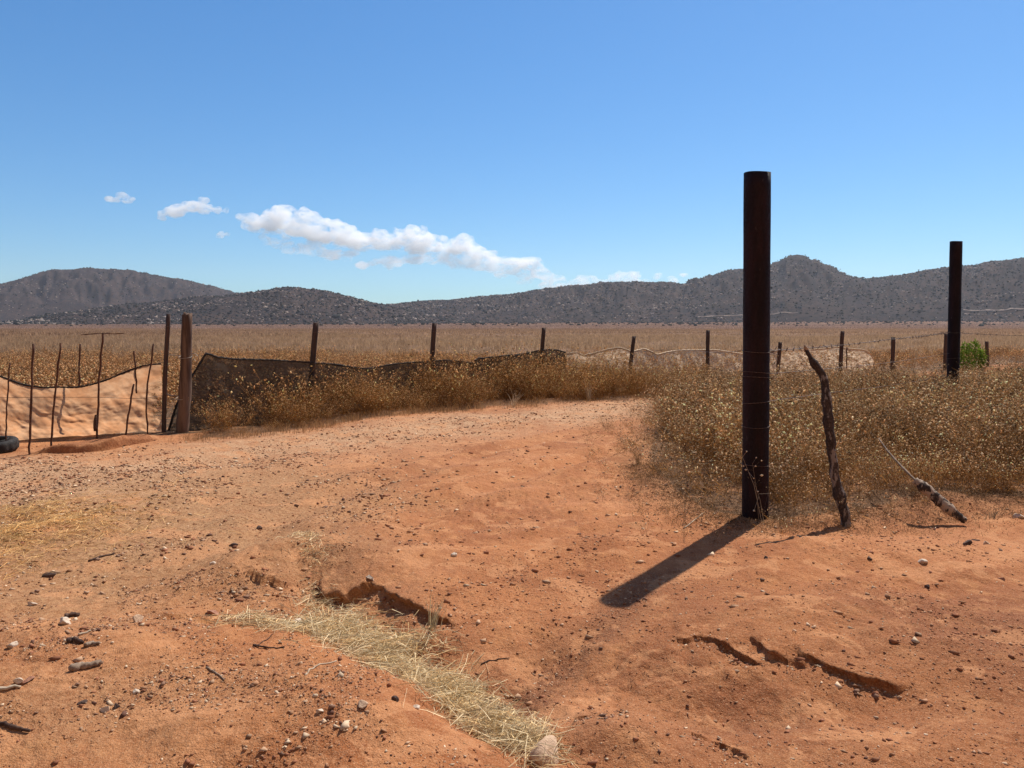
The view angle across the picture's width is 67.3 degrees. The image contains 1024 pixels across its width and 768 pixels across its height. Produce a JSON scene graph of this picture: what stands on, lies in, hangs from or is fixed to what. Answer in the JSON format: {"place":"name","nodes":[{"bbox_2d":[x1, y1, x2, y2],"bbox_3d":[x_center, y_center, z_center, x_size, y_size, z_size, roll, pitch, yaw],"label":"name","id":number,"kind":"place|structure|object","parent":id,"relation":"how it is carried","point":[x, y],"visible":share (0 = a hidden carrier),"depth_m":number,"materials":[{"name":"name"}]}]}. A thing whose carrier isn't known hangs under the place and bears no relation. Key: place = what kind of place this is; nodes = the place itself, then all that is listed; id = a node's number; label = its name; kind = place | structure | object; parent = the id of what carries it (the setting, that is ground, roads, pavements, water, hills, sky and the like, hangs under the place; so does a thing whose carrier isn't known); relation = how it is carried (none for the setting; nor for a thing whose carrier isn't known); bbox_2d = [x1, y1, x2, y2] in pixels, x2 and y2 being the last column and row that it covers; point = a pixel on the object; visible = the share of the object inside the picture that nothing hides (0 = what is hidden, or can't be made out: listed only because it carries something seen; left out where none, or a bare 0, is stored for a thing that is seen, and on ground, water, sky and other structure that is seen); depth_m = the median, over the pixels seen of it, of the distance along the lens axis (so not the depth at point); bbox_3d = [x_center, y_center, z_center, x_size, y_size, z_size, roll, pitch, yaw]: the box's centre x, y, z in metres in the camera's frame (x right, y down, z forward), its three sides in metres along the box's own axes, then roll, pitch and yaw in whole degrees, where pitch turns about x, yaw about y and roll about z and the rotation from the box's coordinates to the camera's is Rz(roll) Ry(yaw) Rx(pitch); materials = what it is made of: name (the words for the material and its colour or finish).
{"place":"outdoors","nodes":[
{"label":"outdoors","id":0,"kind":"place"},
{"bbox_2d":[31,434,167,454],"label":"terrain","id":1,"kind":"structure","parent":0,"point":[95,445],"depth_m":9.70,"materials":[{"name":"orange soil"}]},
{"bbox_2d":[0,268,237,321],"bbox_3d":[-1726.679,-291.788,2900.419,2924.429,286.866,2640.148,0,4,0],"label":"hills","id":2,"kind":"structure","parent":0,"point":[160,292],"depth_m":2504.47,"materials":[{"name":"grey stone"}]},
{"bbox_2d":[5,287,475,323],"bbox_3d":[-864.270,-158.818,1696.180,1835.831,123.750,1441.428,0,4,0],"label":"hills","id":3,"kind":"structure","parent":0,"point":[256,317],"depth_m":1542.84,"materials":[{"name":"grey stone"}]},
{"bbox_2d":[0,321,1023,767],"bbox_3d":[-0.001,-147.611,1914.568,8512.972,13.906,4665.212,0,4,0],"label":"ground","id":4,"kind":"structure","parent":0,"point":[184,733],"depth_m":4.26,"materials":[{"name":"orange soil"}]},
{"bbox_2d":[5,363,10,440],"bbox_3d":[-6.295,0.338,9.602,0.130,1.213,0.030,0,4,0],"label":"rebar rod","id":5,"kind":"object","parent":4,"relation":"on","point":[7,401],"visible":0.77,"depth_m":9.59,"materials":[{"name":"brown metal"}]},
{"bbox_2d":[0,436,18,453],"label":"tyre","id":6,"kind":"object","parent":4,"relation":"on","point":[11,443],"visible":0.94,"depth_m":9.58,"materials":[{"name":"rubber"}]},
{"bbox_2d":[0,684,20,690],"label":"stick","id":7,"kind":"object","parent":4,"relation":"on","point":[2,688],"visible":1,"depth_m":3.00,"materials":[{"name":"beige wood"}]},
{"bbox_2d":[6,641,17,648],"bbox_3d":[-2.220,1.161,3.414,0.034,0.034,0.039,1,4,8],"label":"stone","id":8,"kind":"object","parent":4,"relation":"on","point":[12,644],"visible":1,"depth_m":3.40,"materials":[{"name":"white stone"}]},
{"bbox_2d":[0,721,30,731],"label":"stick","id":9,"kind":"object","parent":4,"relation":"on","point":[6,724],"visible":1,"depth_m":2.80,"materials":[{"name":"wood"}]},
{"bbox_2d":[13,677,22,683],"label":"stone","id":10,"kind":"object","parent":4,"relation":"on","point":[18,680],"visible":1,"depth_m":3.04,"materials":[{"name":"beige stone"}]},
{"bbox_2d":[21,676,34,684],"bbox_3d":[-1.933,1.186,3.071,0.038,0.024,0.048,0,4,-6],"label":"stone","id":11,"kind":"object","parent":4,"relation":"on","point":[29,678],"visible":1,"depth_m":3.07,"materials":[{"name":"brown stone"}]},
{"bbox_2d":[28,344,34,454],"bbox_3d":[-5.872,0.241,9.395,0.137,1.462,0.042,0,4,-6],"label":"rebar rod","id":12,"kind":"object","parent":4,"relation":"on","point":[31,396],"visible":0.9,"depth_m":9.39,"materials":[{"name":"brown metal"}]},
{"bbox_2d":[27,602,37,605],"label":"stone","id":13,"kind":"object","parent":4,"relation":"on","point":[31,604],"visible":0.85,"depth_m":4.18,"materials":[{"name":"beige stone"}]},
{"bbox_2d":[42,572,56,577],"bbox_3d":[-2.827,1.170,4.700,0.079,0.041,0.039,-3,12,-25],"label":"stone","id":14,"kind":"object","parent":4,"relation":"on","point":[49,574],"visible":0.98,"depth_m":4.69,"materials":[{"name":"stone"}]},
{"bbox_2d":[50,343,61,445],"bbox_3d":[-5.723,0.210,9.647,0.211,1.449,0.038,0,4,0],"label":"rebar rod","id":15,"kind":"object","parent":4,"relation":"on","point":[54,397],"visible":0.85,"depth_m":9.63,"materials":[{"name":"brown metal"}]},
{"bbox_2d":[60,617,70,624],"bbox_3d":[-2.166,1.157,3.732,0.069,0.045,0.045,17,-1,-13],"label":"stone","id":16,"kind":"object","parent":4,"relation":"on","point":[64,620],"visible":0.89,"depth_m":3.72,"materials":[{"name":"white stone"}]},
{"bbox_2d":[64,612,79,617],"bbox_3d":[-2.274,1.194,3.975,0.071,0.030,0.032,-2,5,-25],"label":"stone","id":17,"kind":"object","parent":4,"relation":"on","point":[72,614],"visible":0.92,"depth_m":3.97,"materials":[{"name":"stone"}]},
{"bbox_2d":[66,636,83,643],"bbox_3d":[-1.946,1.142,3.421,0.085,0.032,0.036,2,5,25],"label":"stick","id":18,"kind":"object","parent":4,"relation":"on","point":[77,640],"visible":0.99,"depth_m":3.42,"materials":[{"name":"black wood"}]},
{"bbox_2d":[78,344,80,385],"bbox_3d":[-6.158,-0.053,10.925,0.112,1.034,0.037,0,4,0],"label":"rebar rod","id":19,"kind":"object","parent":4,"relation":"on","point":[79,380],"visible":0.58,"depth_m":10.90,"materials":[{"name":"brown metal"}]},
{"bbox_2d":[77,699,87,704],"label":"stone","id":20,"kind":"object","parent":4,"relation":"on","point":[84,701],"visible":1,"depth_m":2.95,"materials":[{"name":"grey stone"}]},
{"bbox_2d":[68,659,101,671],"bbox_3d":[-1.777,1.169,3.201,0.124,0.036,0.036,-4,6,-40],"label":"stick","id":21,"kind":"object","parent":4,"relation":"on","point":[78,666],"visible":1,"depth_m":3.19,"materials":[{"name":"wood"}]},
{"bbox_2d":[83,641,99,647],"bbox_3d":[-1.859,1.152,3.405,0.060,0.025,0.038,0,4,0],"label":"stick","id":22,"kind":"object","parent":4,"relation":"on","point":[89,643],"visible":1,"depth_m":3.40,"materials":[{"name":"wood"}]},
{"bbox_2d":[88,552,114,561],"bbox_3d":[-2.699,1.137,5.055,0.022,0.020,0.176,2,5,30],"label":"stick","id":23,"kind":"object","parent":4,"relation":"on","point":[92,559],"visible":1,"depth_m":5.05,"materials":[{"name":"brown wood"}]},
{"bbox_2d":[82,333,123,438],"bbox_3d":[-5.316,0.115,10.033,0.554,1.565,0.060,0,4,-4],"label":"rebar rod","id":24,"kind":"object","parent":4,"relation":"on","point":[95,422],"visible":0.93,"depth_m":10.02,"materials":[{"name":"brown metal"}]},
{"bbox_2d":[0,395,160,398],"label":"wire strand","id":25,"kind":"object","parent":24,"relation":"attached to","point":[41,397],"visible":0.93,"depth_m":9.97},
{"bbox_2d":[100,706,108,711],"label":"stone","id":26,"kind":"object","parent":4,"relation":"on","point":[104,709],"visible":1,"depth_m":2.92,"materials":[{"name":"brown stone"}]},
{"bbox_2d":[0,474,254,593],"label":"straw","id":27,"kind":"object","parent":4,"relation":"on","point":[34,523],"visible":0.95,"depth_m":5.75,"materials":[{"name":"beige plant"}]},
{"bbox_2d":[125,384,134,434],"bbox_3d":[-5.066,0.441,10.161,0.196,0.891,0.036,0,4,0],"label":"rebar rod","id":28,"kind":"object","parent":4,"relation":"on","point":[133,385],"visible":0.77,"depth_m":10.14,"materials":[{"name":"brown metal"}]},
{"bbox_2d":[132,614,143,622],"bbox_3d":[-1.820,1.144,3.741,0.032,0.047,0.055,-12,3,24],"label":"stone","id":29,"kind":"object","parent":4,"relation":"on","point":[137,617],"visible":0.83,"depth_m":3.74,"materials":[{"name":"beige stone"}]},
{"bbox_2d":[145,344,153,434],"bbox_3d":[-4.955,0.143,10.540,0.154,1.390,0.034,0,4,0],"label":"rebar rod","id":30,"kind":"object","parent":4,"relation":"on","point":[147,387],"visible":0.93,"depth_m":10.53,"materials":[{"name":"brown metal"}]},
{"bbox_2d":[162,314,170,432],"bbox_3d":[-4.960,-0.075,11.034,0.193,1.851,0.078,0,4,0],"label":"fence post","id":31,"kind":"object","parent":4,"relation":"on","point":[165,367],"visible":0.97,"depth_m":11.01,"materials":[{"name":"wood"}]},
{"bbox_2d":[0,363,161,439],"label":"shade netting","id":32,"kind":"object","parent":31,"relation":"attached to","point":[75,411],"visible":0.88,"depth_m":10.81,"materials":[{"name":"fabric"}]},
{"bbox_2d":[133,351,136,392],"bbox_3d":[-5.348,-0.169,10.918,0.048,0.609,0.034,0,4,0],"label":"rebar rod","id":33,"kind":"object","parent":32,"relation":"attached to","point":[135,371],"visible":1,"depth_m":10.91,"materials":[{"name":"brown metal"}]},
{"bbox_2d":[176,312,198,432],"bbox_3d":[-4.702,-0.017,11.079,0.404,2.042,0.188,0,4,0],"label":"wooden post","id":34,"kind":"object","parent":4,"relation":"on","point":[184,401],"visible":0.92,"depth_m":11.02,"materials":[{"name":"brown wood"}]},
{"bbox_2d":[207,610,218,615],"bbox_3d":[-1.569,1.207,4.041,0.075,0.038,0.074,8,-14,47],"label":"stone","id":35,"kind":"object","parent":4,"relation":"on","point":[211,612],"visible":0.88,"depth_m":4.02,"materials":[{"name":"beige stone"}]},
{"bbox_2d":[205,667,224,680],"bbox_3d":[-1.227,1.198,3.184,0.167,0.011,0.014,4,6,44],"label":"stick","id":36,"kind":"object","parent":4,"relation":"on","point":[213,671],"visible":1,"depth_m":3.19,"materials":[{"name":"wood"}]},
{"bbox_2d":[253,633,284,648],"bbox_3d":[-1.130,1.189,3.531,0.115,0.036,0.253,-2,5,-29],"label":"stick","id":37,"kind":"object","parent":4,"relation":"on","point":[257,645],"visible":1,"depth_m":3.50,"materials":[{"name":"brown wood"}]},
{"bbox_2d":[276,527,348,576],"bbox_3d":[-1.383,1.078,5.112,0.455,0.186,0.864,-3,5,-33],"label":"straw","id":38,"kind":"object","parent":4,"relation":"on","point":[300,534],"visible":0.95,"depth_m":5.05,"materials":[{"name":"beige plant"}]},
{"bbox_2d":[310,323,318,381],"bbox_3d":[-3.473,-0.177,13.337,0.295,1.772,0.117,0,4,0],"label":"fence post","id":39,"kind":"object","parent":4,"relation":"on","point":[314,342],"visible":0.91,"depth_m":13.28,"materials":[{"name":"wood"}]},
{"bbox_2d":[167,353,474,430],"bbox_3d":[-2.954,-0.010,13.846,0.283,1.269,6.743,3,5,38],"label":"shade netting","id":40,"kind":"object","parent":39,"relation":"attached to","point":[213,376],"visible":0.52,"depth_m":12.49,"materials":[{"name":"fabric"}]},
{"bbox_2d":[304,660,336,675],"bbox_3d":[-0.797,1.164,3.165,0.034,0.023,0.184,2,5,30],"label":"stick","id":41,"kind":"object","parent":4,"relation":"on","point":[315,666],"visible":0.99,"depth_m":3.18,"materials":[{"name":"beige wood"}]},
{"bbox_2d":[358,700,367,708],"bbox_3d":[-0.544,1.170,2.811,0.039,0.024,0.049,-8,18,-21],"label":"stone","id":42,"kind":"object","parent":4,"relation":"on","point":[362,704],"visible":1,"depth_m":2.80,"materials":[{"name":"beige stone"}]},
{"bbox_2d":[197,567,583,767],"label":"straw","id":43,"kind":"object","parent":4,"relation":"on","point":[490,723],"visible":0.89,"depth_m":3.50,"materials":[{"name":"beige plant"}]},
{"bbox_2d":[391,695,398,701],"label":"stone","id":44,"kind":"object","parent":4,"relation":"on","point":[395,698],"visible":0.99,"depth_m":2.91,"materials":[{"name":"grey stone"}]},
{"bbox_2d":[430,323,436,360],"bbox_3d":[-1.626,-0.339,15.632,0.230,1.779,0.116,0,4,0],"label":"fence post","id":45,"kind":"object","parent":4,"relation":"on","point":[433,340],"visible":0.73,"depth_m":15.57,"materials":[{"name":"wood"}]},
{"bbox_2d":[426,591,447,631],"bbox_3d":[-0.383,1.184,4.001,0.114,0.216,0.100,4,6,40],"label":"dry tuft","id":46,"kind":"object","parent":4,"relation":"on","point":[430,619],"visible":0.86,"depth_m":4.00,"materials":[{"name":"plant"}]},
{"bbox_2d":[160,338,738,442],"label":"weeds","id":47,"kind":"object","parent":4,"relation":"on","point":[547,380],"visible":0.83,"depth_m":15.02,"materials":[{"name":"brown plant"}]},
{"bbox_2d":[480,658,508,664],"bbox_3d":[-0.084,1.349,3.757,0.158,0.015,0.012,-2,5,-29],"label":"stick","id":48,"kind":"object","parent":4,"relation":"on","point":[493,660],"visible":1,"depth_m":3.75,"materials":[{"name":"brown wood"}]},
{"bbox_2d":[0,321,1023,425],"bbox_3d":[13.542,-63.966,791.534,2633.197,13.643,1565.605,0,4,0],"label":"grass","id":49,"kind":"structure","parent":4,"relation":"on","point":[120,351],"depth_m":61.66,"materials":[{"name":"beige plant"}]},
{"bbox_2d":[508,391,523,404],"bbox_3d":[0.068,0.260,15.053,0.401,0.377,0.215,2,5,21],"label":"dry tuft","id":50,"kind":"object","parent":4,"relation":"on","point":[515,398],"visible":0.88,"depth_m":15.04,"materials":[{"name":"plant"}]},
{"bbox_2d":[540,328,545,349],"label":"fence post","id":51,"kind":"object","parent":4,"relation":"on","point":[542,334],"visible":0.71,"depth_m":17.86,"materials":[{"name":"wood"}]},
{"bbox_2d":[474,349,565,398],"bbox_3d":[0.195,-0.242,17.349,2.856,1.067,0.171,-4,6,-43],"label":"shade netting","id":52,"kind":"object","parent":51,"relation":"attached to","point":[478,360],"visible":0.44,"depth_m":17.23,"materials":[{"name":"fabric"}]},
{"bbox_2d":[528,735,559,766],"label":"stone","id":53,"kind":"object","parent":4,"relation":"on","point":[538,751],"visible":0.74,"depth_m":2.78,"materials":[{"name":"beige stone"}]},
{"bbox_2d":[584,384,597,399],"bbox_3d":[1.658,0.138,16.074,0.337,0.451,0.231,-3,5,-33],"label":"dry tuft","id":54,"kind":"object","parent":4,"relation":"on","point":[589,392],"visible":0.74,"depth_m":16.08,"materials":[{"name":"plant"}]},
{"bbox_2d":[627,336,635,389],"bbox_3d":[2.815,-0.396,18.233,0.226,1.471,0.106,0,4,0],"label":"fence post","id":55,"kind":"object","parent":4,"relation":"on","point":[633,342],"visible":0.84,"depth_m":18.18,"materials":[{"name":"wood"}]},
{"bbox_2d":[631,449,645,464],"bbox_3d":[1.393,0.802,8.597,0.257,0.214,0.136,-2,5,-27],"label":"dry tuft","id":56,"kind":"object","parent":4,"relation":"on","point":[636,459],"visible":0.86,"depth_m":8.57,"materials":[{"name":"plant"}]},
{"bbox_2d":[706,330,709,372],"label":"fence post","id":57,"kind":"object","parent":4,"relation":"on","point":[707,346],"visible":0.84,"depth_m":20.87,"materials":[{"name":"wood"}]},
{"bbox_2d":[742,171,776,519],"bbox_3d":[1.971,-0.132,6.177,0.273,3.082,0.230,0,4,0],"label":"pipe post","id":58,"kind":"object","parent":4,"relation":"on","point":[756,302],"visible":0.96,"depth_m":6.09,"materials":[{"name":"metal"}]},
{"bbox_2d":[634,350,740,352],"bbox_3d":[2.614,-0.517,12.201,0.474,0.389,11.792,0,4,5],"label":"wire strand","id":59,"kind":"object","parent":58,"relation":"attached to","point":[701,351],"visible":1,"depth_m":9.80},
{"bbox_2d":[737,448,797,520],"bbox_3d":[1.977,0.798,6.009,0.414,0.614,0.263,0,4,0],"label":"thistle sprig","id":60,"kind":"object","parent":4,"relation":"on","point":[755,483],"visible":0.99,"depth_m":6.06,"materials":[{"name":"plant"}]},
{"bbox_2d":[776,342,781,374],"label":"fence post","id":61,"kind":"object","parent":4,"relation":"on","point":[779,353],"visible":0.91,"depth_m":23.49,"materials":[{"name":"wood"}]},
{"bbox_2d":[566,347,873,388],"bbox_3d":[6.170,-0.559,21.495,11.772,1.118,1.320,-3,5,-34],"label":"shade netting","id":62,"kind":"object","parent":61,"relation":"attached to","point":[736,353],"visible":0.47,"depth_m":21.40,"materials":[{"name":"fabric"}]},
{"bbox_2d":[566,349,1023,544],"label":"weeds","id":63,"kind":"object","parent":4,"relation":"on","point":[969,424],"visible":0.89,"depth_m":8.41,"materials":[{"name":"beige plant"}]},
{"bbox_2d":[587,463,1023,542],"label":"plant litter","id":64,"kind":"object","parent":4,"relation":"on","point":[640,476],"visible":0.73,"depth_m":6.57,"materials":[{"name":"beige plant"}]},
{"bbox_2d":[804,345,850,527],"bbox_3d":[2.508,0.427,6.092,0.106,1.470,0.452,-2,5,-30],"label":"branch","id":65,"kind":"object","parent":4,"relation":"on","point":[838,493],"visible":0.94,"depth_m":6.04,"materials":[{"name":"brown plant"}]},
{"bbox_2d":[838,331,844,374],"bbox_3d":[10.201,-0.853,23.819,0.172,1.569,0.143,0,4,0],"label":"fence post","id":66,"kind":"object","parent":4,"relation":"on","point":[841,346],"visible":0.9,"depth_m":23.77,"materials":[{"name":"wood"}]},
{"bbox_2d":[890,337,894,369],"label":"fence post","id":67,"kind":"object","parent":4,"relation":"on","point":[892,360],"visible":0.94,"depth_m":24.78,"materials":[{"name":"wood"}]},
{"bbox_2d":[878,438,967,522],"bbox_3d":[3.392,0.810,6.586,0.267,0.545,1.047,-1,4,-14],"label":"branch","id":68,"kind":"object","parent":4,"relation":"on","point":[941,502],"visible":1,"depth_m":6.24,"materials":[{"name":"brown plant"}]},
{"bbox_2d":[918,559,927,563],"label":"stone","id":69,"kind":"object","parent":4,"relation":"on","point":[923,561],"visible":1,"depth_m":5.04,"materials":[{"name":"beige stone"}]},
{"bbox_2d":[943,334,947,369],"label":"fence post","id":70,"kind":"object","parent":4,"relation":"on","point":[945,350],"visible":0.62,"depth_m":26.48,"materials":[{"name":"wood"}]},
{"bbox_2d":[946,241,963,387],"bbox_3d":[8.379,-0.922,14.572,0.287,3.528,0.225,0,4,0],"label":"pipe post","id":71,"kind":"object","parent":4,"relation":"on","point":[954,298],"visible":0.86,"depth_m":14.46,"materials":[{"name":"metal"}]},
{"bbox_2d":[770,353,947,373],"bbox_3d":[5.155,-0.335,10.515,0.122,0.109,10.084,3,5,37],"label":"wire strand","id":72,"kind":"object","parent":71,"relation":"attached to","point":[851,366],"visible":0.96,"depth_m":9.07},
{"bbox_2d":[770,332,949,351],"bbox_3d":[5.183,-0.618,10.468,0.117,0.147,10.090,3,5,37],"label":"barbed wire","id":73,"kind":"object","parent":71,"relation":"attached to","point":[812,347],"visible":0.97,"depth_m":8.74,"materials":[{"name":"grey metal"}]},
{"bbox_2d":[771,375,948,400],"bbox_3d":[5.165,-0.011,10.537,0.118,0.298,10.095,3,5,37],"label":"wire strand","id":74,"kind":"object","parent":71,"relation":"attached to","point":[842,391],"visible":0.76,"depth_m":8.73},
{"bbox_2d":[964,333,1022,335],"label":"barbed wire","id":75,"kind":"object","parent":71,"relation":"attached to","point":[993,334],"visible":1,"depth_m":14.88,"materials":[{"name":"grey metal"}]},
{"bbox_2d":[963,540,971,544],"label":"stone","id":76,"kind":"object","parent":4,"relation":"on","point":[968,542],"visible":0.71,"depth_m":5.47,"materials":[{"name":"stone"}]},
{"bbox_2d":[960,336,990,371],"bbox_3d":[12.836,-0.685,21.557,0.940,1.312,1.023,-4,6,-43],"label":"green bush","id":77,"kind":"object","parent":4,"relation":"on","point":[975,353],"visible":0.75,"depth_m":21.37,"materials":[{"name":"green plant"}]},
{"bbox_2d":[985,341,988,365],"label":"fence post","id":78,"kind":"object","parent":4,"relation":"on","point":[987,347],"visible":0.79,"depth_m":28.97,"materials":[{"name":"wood"}]},
{"bbox_2d":[985,507,1000,517],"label":"dry tuft","id":79,"kind":"object","parent":4,"relation":"on","point":[992,516],"visible":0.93,"depth_m":6.45,"materials":[{"name":"plant"}]},
{"bbox_2d":[1013,513,1023,517],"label":"stone","id":80,"kind":"object","parent":4,"relation":"on","point":[1015,515],"visible":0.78,"depth_m":6.51,"materials":[{"name":"beige stone"}]},
{"bbox_2d":[0,0,1023,304],"label":"sky","id":81,"kind":"structure","parent":0,"point":[385,152],"materials":[{"name":"blue"}]},
{"bbox_2d":[387,255,1023,322],"bbox_3d":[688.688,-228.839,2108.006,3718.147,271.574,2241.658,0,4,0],"label":"hills","id":82,"kind":"structure","parent":0,"point":[929,314],"depth_m":1796.94,"materials":[{"name":"grey stone"}]},
{"bbox_2d":[0,254,1023,326],"bbox_3d":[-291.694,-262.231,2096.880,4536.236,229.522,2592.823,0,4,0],"label":"hill scrub","id":83,"kind":"object","parent":82,"relation":"on","point":[45,315],"visible":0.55,"depth_m":1687.32,"materials":[{"name":"plant"}]},
{"bbox_2d":[0,260,1023,323],"bbox_3d":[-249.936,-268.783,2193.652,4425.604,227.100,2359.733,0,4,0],"label":"hill boulders","id":84,"kind":"object","parent":82,"relation":"on","point":[562,305],"visible":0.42,"depth_m":1768.14,"materials":[{"name":"grey stone"}]},
{"bbox_2d":[698,312,797,316],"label":"dirt road","id":85,"kind":"structure","parent":0,"point":[742,314],"depth_m":1685.91,"materials":[{"name":"beige soil"}]},
{"bbox_2d":[964,308,1023,310],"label":"wire","id":86,"kind":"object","parent":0,"point":[1000,309],"depth_m":1502.14,"materials":[{"name":"grey metal"}]}
]}

